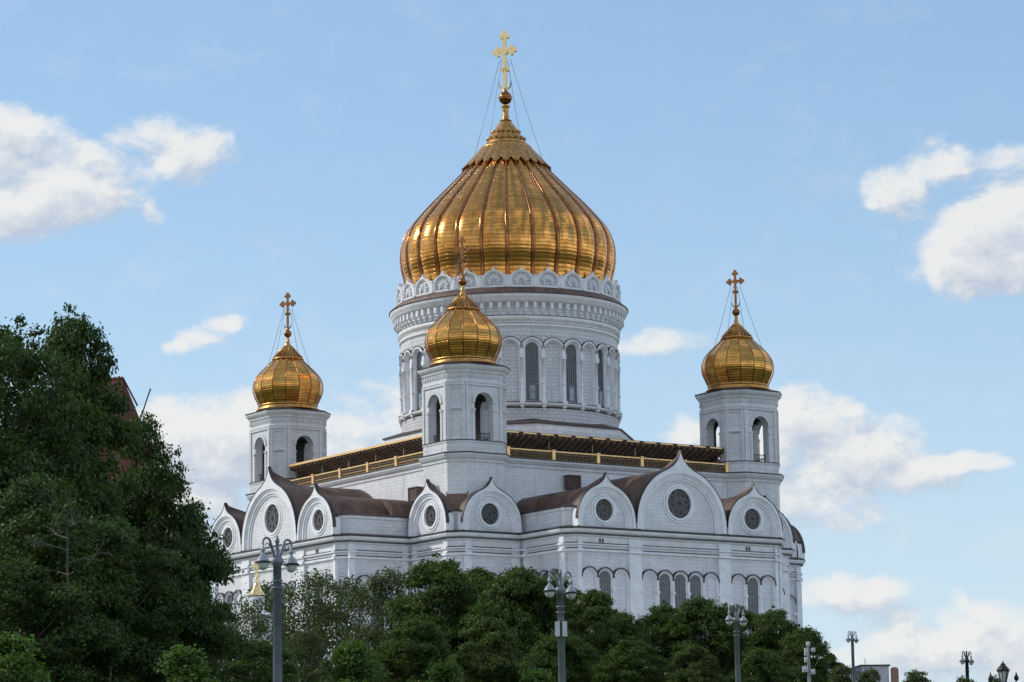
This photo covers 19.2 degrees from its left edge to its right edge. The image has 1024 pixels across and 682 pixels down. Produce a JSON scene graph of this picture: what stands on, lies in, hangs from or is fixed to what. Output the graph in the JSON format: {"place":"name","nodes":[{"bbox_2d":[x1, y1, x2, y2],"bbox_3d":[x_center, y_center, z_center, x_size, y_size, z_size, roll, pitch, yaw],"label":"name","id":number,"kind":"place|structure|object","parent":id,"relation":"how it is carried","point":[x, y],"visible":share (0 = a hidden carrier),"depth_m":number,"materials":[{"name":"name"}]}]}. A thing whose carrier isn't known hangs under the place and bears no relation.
{"place":"outdoors","nodes":[
{"label":"outdoors","id":0,"kind":"place"},
{"bbox_2d":[67,377,172,521],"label":"red roofed house","id":1,"kind":"structure","parent":0,"point":[125,463],"depth_m":166.14,"materials":[{"name":"brick"}]},
{"bbox_2d":[240,559,272,658],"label":"chapel","id":2,"kind":"structure","parent":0,"point":[257,592],"depth_m":285.44,"materials":[{"name":"stone"}]},
{"bbox_2d":[208,31,805,669],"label":"cathedral","id":3,"kind":"structure","parent":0,"point":[512,443],"depth_m":414.05,"materials":[{"name":"white stone"}]},
{"bbox_2d":[0,0,1023,681],"label":"sky","id":4,"kind":"structure","parent":0,"point":[171,171],"materials":[{"name":"blue"}]},
{"bbox_3d":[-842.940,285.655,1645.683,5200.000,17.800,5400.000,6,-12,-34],"label":"ground","id":5,"kind":"structure","parent":0,"visible":0},
{"bbox_2d":[0,628,57,681],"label":"young tree","id":6,"kind":"object","parent":5,"relation":"on","point":[13,655],"visible":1,"depth_m":83.36,"materials":[{"name":"green plant"}]},
{"bbox_2d":[0,555,118,681],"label":"maple tree","id":7,"kind":"object","parent":5,"relation":"on","point":[75,635],"visible":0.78,"depth_m":103.22,"materials":[{"name":"green plant"}]},
{"bbox_2d":[0,313,120,668],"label":"maple tree","id":8,"kind":"object","parent":5,"relation":"on","point":[25,425],"visible":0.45,"depth_m":118.58,"materials":[{"name":"green plant"}]},
{"bbox_2d":[0,471,142,681],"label":"maple tree","id":9,"kind":"object","parent":5,"relation":"on","point":[23,495],"visible":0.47,"depth_m":107.30,"materials":[{"name":"green plant"}]},
{"bbox_2d":[27,486,115,663],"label":"dead sapling","id":10,"kind":"object","parent":5,"relation":"on","point":[68,526],"visible":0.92,"depth_m":104.15,"materials":[{"name":"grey wood"}]},
{"bbox_2d":[0,391,148,672],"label":"maple tree","id":11,"kind":"object","parent":5,"relation":"on","point":[93,432],"visible":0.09,"depth_m":124.74,"materials":[{"name":"green plant"}]},
{"bbox_2d":[0,302,151,667],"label":"maple tree","id":12,"kind":"object","parent":5,"relation":"on","point":[74,336],"visible":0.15,"depth_m":129.33,"materials":[{"name":"green plant"}]},
{"bbox_2d":[43,513,211,681],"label":"maple tree","id":13,"kind":"object","parent":5,"relation":"on","point":[161,610],"visible":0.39,"depth_m":111.48,"materials":[{"name":"green plant"}]},
{"bbox_2d":[107,411,211,680],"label":"maple tree","id":14,"kind":"object","parent":5,"relation":"on","point":[158,537],"visible":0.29,"depth_m":133.85,"materials":[{"name":"green plant"}]},
{"bbox_2d":[118,471,243,681],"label":"maple tree","id":15,"kind":"object","parent":5,"relation":"on","point":[214,567],"visible":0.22,"depth_m":135.52,"materials":[{"name":"green plant"}]},
{"bbox_2d":[154,643,220,681],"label":"young tree","id":16,"kind":"object","parent":5,"relation":"on","point":[179,659],"visible":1,"depth_m":91.44,"materials":[{"name":"green plant"}]},
{"bbox_2d":[193,522,237,681],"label":"maple tree","id":17,"kind":"object","parent":5,"relation":"on","point":[222,615],"visible":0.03,"depth_m":142.13,"materials":[{"name":"green plant"}]},
{"bbox_2d":[208,598,272,681],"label":"maple tree","id":18,"kind":"object","parent":5,"relation":"on","point":[247,647],"visible":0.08,"depth_m":149.16,"materials":[{"name":"green plant"}]},
{"bbox_2d":[218,596,292,676],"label":"ash tree","id":19,"kind":"object","parent":5,"relation":"on","point":[251,611],"visible":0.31,"depth_m":267.14,"materials":[{"name":"green plant"}]},
{"bbox_2d":[218,635,301,681],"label":"linden tree","id":20,"kind":"object","parent":5,"relation":"on","point":[247,664],"visible":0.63,"depth_m":228.36,"materials":[{"name":"green plant"}]},
{"bbox_2d":[228,580,317,678],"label":"ash tree","id":21,"kind":"object","parent":5,"relation":"on","point":[268,595],"visible":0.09,"depth_m":317.61,"materials":[{"name":"green plant"}]},
{"bbox_2d":[255,536,298,681],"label":"street lamp","id":22,"kind":"object","parent":5,"relation":"on","point":[290,564],"visible":1,"depth_m":90.87,"materials":[{"name":"grey metal"}]},
{"bbox_2d":[282,626,332,681],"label":"ash tree","id":23,"kind":"object","parent":5,"relation":"on","point":[302,641],"visible":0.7,"depth_m":260.39,"materials":[{"name":"green plant"}]},
{"bbox_2d":[269,568,357,680],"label":"ash tree","id":24,"kind":"object","parent":5,"relation":"on","point":[323,608],"visible":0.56,"depth_m":308.58,"materials":[{"name":"green plant"}]},
{"bbox_2d":[304,573,387,670],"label":"ash tree","id":25,"kind":"object","parent":5,"relation":"on","point":[353,585],"visible":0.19,"depth_m":321.20,"materials":[{"name":"green plant"}]},
{"bbox_2d":[309,640,387,681],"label":"linden tree","id":26,"kind":"object","parent":5,"relation":"on","point":[322,672],"visible":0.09,"depth_m":248.21,"materials":[{"name":"green plant"}]},
{"bbox_2d":[320,640,392,681],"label":"young tree","id":27,"kind":"object","parent":5,"relation":"on","point":[353,655],"visible":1,"depth_m":109.51,"materials":[{"name":"green plant"}]},
{"bbox_2d":[337,565,415,681],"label":"ash tree","id":28,"kind":"object","parent":5,"relation":"on","point":[377,586],"visible":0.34,"depth_m":299.32,"materials":[{"name":"green plant"}]},
{"bbox_2d":[372,614,458,681],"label":"linden tree","id":29,"kind":"object","parent":5,"relation":"on","point":[404,649],"visible":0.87,"depth_m":260.00,"materials":[{"name":"green plant"}]},
{"bbox_2d":[380,552,490,681],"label":"linden tree","id":30,"kind":"object","parent":5,"relation":"on","point":[443,577],"visible":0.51,"depth_m":289.90,"materials":[{"name":"green plant"}]},
{"bbox_2d":[421,659,463,681],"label":"young tree","id":31,"kind":"object","parent":5,"relation":"on","point":[446,670],"visible":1,"depth_m":111.27,"materials":[{"name":"green plant"}]},
{"bbox_2d":[435,564,500,652],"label":"linden tree","id":32,"kind":"object","parent":5,"relation":"on","point":[479,574],"visible":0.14,"depth_m":299.09,"materials":[{"name":"green plant"}]},
{"bbox_2d":[447,616,526,681],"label":"linden tree","id":33,"kind":"object","parent":5,"relation":"on","point":[489,632],"visible":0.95,"depth_m":254.02,"materials":[{"name":"green plant"}]},
{"bbox_2d":[455,563,588,681],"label":"linden tree","id":34,"kind":"object","parent":5,"relation":"on","point":[513,592],"visible":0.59,"depth_m":283.59,"materials":[{"name":"green plant"}]},
{"bbox_2d":[519,668,555,681],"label":"young tree","id":35,"kind":"object","parent":5,"relation":"on","point":[540,675],"visible":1,"depth_m":115.23,"materials":[{"name":"green plant"}]},
{"bbox_2d":[516,630,602,681],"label":"linden tree","id":36,"kind":"object","parent":5,"relation":"on","point":[577,652],"visible":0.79,"depth_m":247.79,"materials":[{"name":"green plant"}]},
{"bbox_2d":[543,569,577,681],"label":"street lamp","id":37,"kind":"object","parent":5,"relation":"on","point":[560,590],"visible":1,"depth_m":108.64,"materials":[{"name":"grey metal"}]},
{"bbox_2d":[530,570,599,642],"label":"linden tree","id":38,"kind":"object","parent":5,"relation":"on","point":[570,615],"visible":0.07,"depth_m":296.82,"materials":[{"name":"green plant"}]},
{"bbox_2d":[565,589,634,681],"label":"linden tree","id":39,"kind":"object","parent":5,"relation":"on","point":[593,605],"visible":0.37,"depth_m":288.43,"materials":[{"name":"green plant"}]},
{"bbox_2d":[588,609,653,680],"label":"linden tree","id":40,"kind":"object","parent":5,"relation":"on","point":[617,627],"visible":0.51,"depth_m":282.11,"materials":[{"name":"green plant"}]},
{"bbox_2d":[590,636,672,681],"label":"linden tree","id":41,"kind":"object","parent":5,"relation":"on","point":[624,652],"visible":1,"depth_m":244.05,"materials":[{"name":"green plant"}]},
{"bbox_2d":[635,599,691,681],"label":"linden tree","id":42,"kind":"object","parent":5,"relation":"on","point":[656,620],"visible":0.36,"depth_m":297.63,"materials":[{"name":"green plant"}]},
{"bbox_2d":[664,644,732,681],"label":"linden tree","id":43,"kind":"object","parent":5,"relation":"on","point":[697,672],"visible":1,"depth_m":248.45,"materials":[{"name":"green plant"}]},
{"bbox_2d":[652,593,750,681],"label":"linden tree","id":44,"kind":"object","parent":5,"relation":"on","point":[699,616],"visible":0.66,"depth_m":294.02,"materials":[{"name":"green plant"}]},
{"bbox_2d":[707,603,758,677],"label":"linden tree","id":45,"kind":"object","parent":5,"relation":"on","point":[749,616],"visible":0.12,"depth_m":302.52,"materials":[{"name":"green plant"}]},
{"bbox_2d":[724,605,747,681],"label":"street lamp","id":46,"kind":"object","parent":5,"relation":"on","point":[736,620],"visible":1,"depth_m":152.47,"materials":[{"name":"grey metal"}]},
{"bbox_2d":[727,647,793,681],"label":"linden tree","id":47,"kind":"object","parent":5,"relation":"on","point":[758,660],"visible":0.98,"depth_m":250.20,"materials":[{"name":"green plant"}]},
{"bbox_2d":[740,605,812,681],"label":"linden tree","id":48,"kind":"object","parent":5,"relation":"on","point":[769,624],"visible":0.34,"depth_m":290.05,"materials":[{"name":"green plant"}]},
{"bbox_2d":[779,625,837,681],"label":"linden tree","id":49,"kind":"object","parent":5,"relation":"on","point":[793,659],"visible":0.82,"depth_m":283.90,"materials":[{"name":"green plant"}]},
{"bbox_2d":[802,642,814,681],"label":"camera pole","id":50,"kind":"object","parent":5,"relation":"on","point":[808,670],"visible":1,"depth_m":174.19,"materials":[{"name":"grey metal"}]},
{"bbox_2d":[820,653,843,681],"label":"linden tree","id":51,"kind":"object","parent":5,"relation":"on","point":[834,664],"visible":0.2,"depth_m":298.59,"materials":[{"name":"green plant"}]},
{"bbox_2d":[826,664,855,681],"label":"roadside tree","id":52,"kind":"object","parent":5,"relation":"on","point":[839,674],"visible":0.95,"depth_m":278.43,"materials":[{"name":"green plant"}]},
{"bbox_2d":[846,631,858,681],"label":"street lamp","id":53,"kind":"object","parent":5,"relation":"on","point":[851,639],"visible":1,"depth_m":261.00,"materials":[{"name":"grey metal"}]},
{"bbox_2d":[855,666,881,681],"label":"roadside tree","id":54,"kind":"object","parent":5,"relation":"on","point":[866,676],"visible":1,"depth_m":268.43,"materials":[{"name":"green plant"}]},
{"bbox_2d":[902,668,934,681],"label":"roadside tree","id":55,"kind":"object","parent":5,"relation":"on","point":[916,676],"visible":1,"depth_m":297.79,"materials":[{"name":"green plant"}]},
{"bbox_2d":[959,650,973,677],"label":"street lamp","id":56,"kind":"object","parent":5,"relation":"on","point":[966,661],"visible":1,"depth_m":224.95,"materials":[{"name":"black metal"}]},
{"bbox_2d":[956,675,976,681],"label":"roadside tree","id":57,"kind":"object","parent":5,"relation":"on","point":[962,679],"visible":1,"depth_m":188.86,"materials":[{"name":"green plant"}]},
{"bbox_2d":[988,675,999,681],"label":"roadside tree","id":58,"kind":"object","parent":5,"relation":"on","point":[995,679],"visible":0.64,"depth_m":149.05,"materials":[{"name":"green plant"}]},
{"bbox_2d":[988,661,1018,681],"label":"lantern","id":59,"kind":"object","parent":5,"relation":"on","point":[1003,670],"visible":1,"depth_m":117.36,"materials":[{"name":"black metal"}]},
{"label":"terrace","id":60,"kind":"structure","parent":0,"visible":0},
{"bbox_2d":[843,664,889,681],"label":"grey house","id":61,"kind":"structure","parent":60,"relation":"on","point":[883,670],"depth_m":418.21,"materials":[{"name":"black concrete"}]},
{"bbox_2d":[891,667,898,681],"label":"chimney","id":62,"kind":"object","parent":60,"relation":"on","point":[894,674],"visible":1,"depth_m":407.65,"materials":[{"name":"brick"}]}
]}

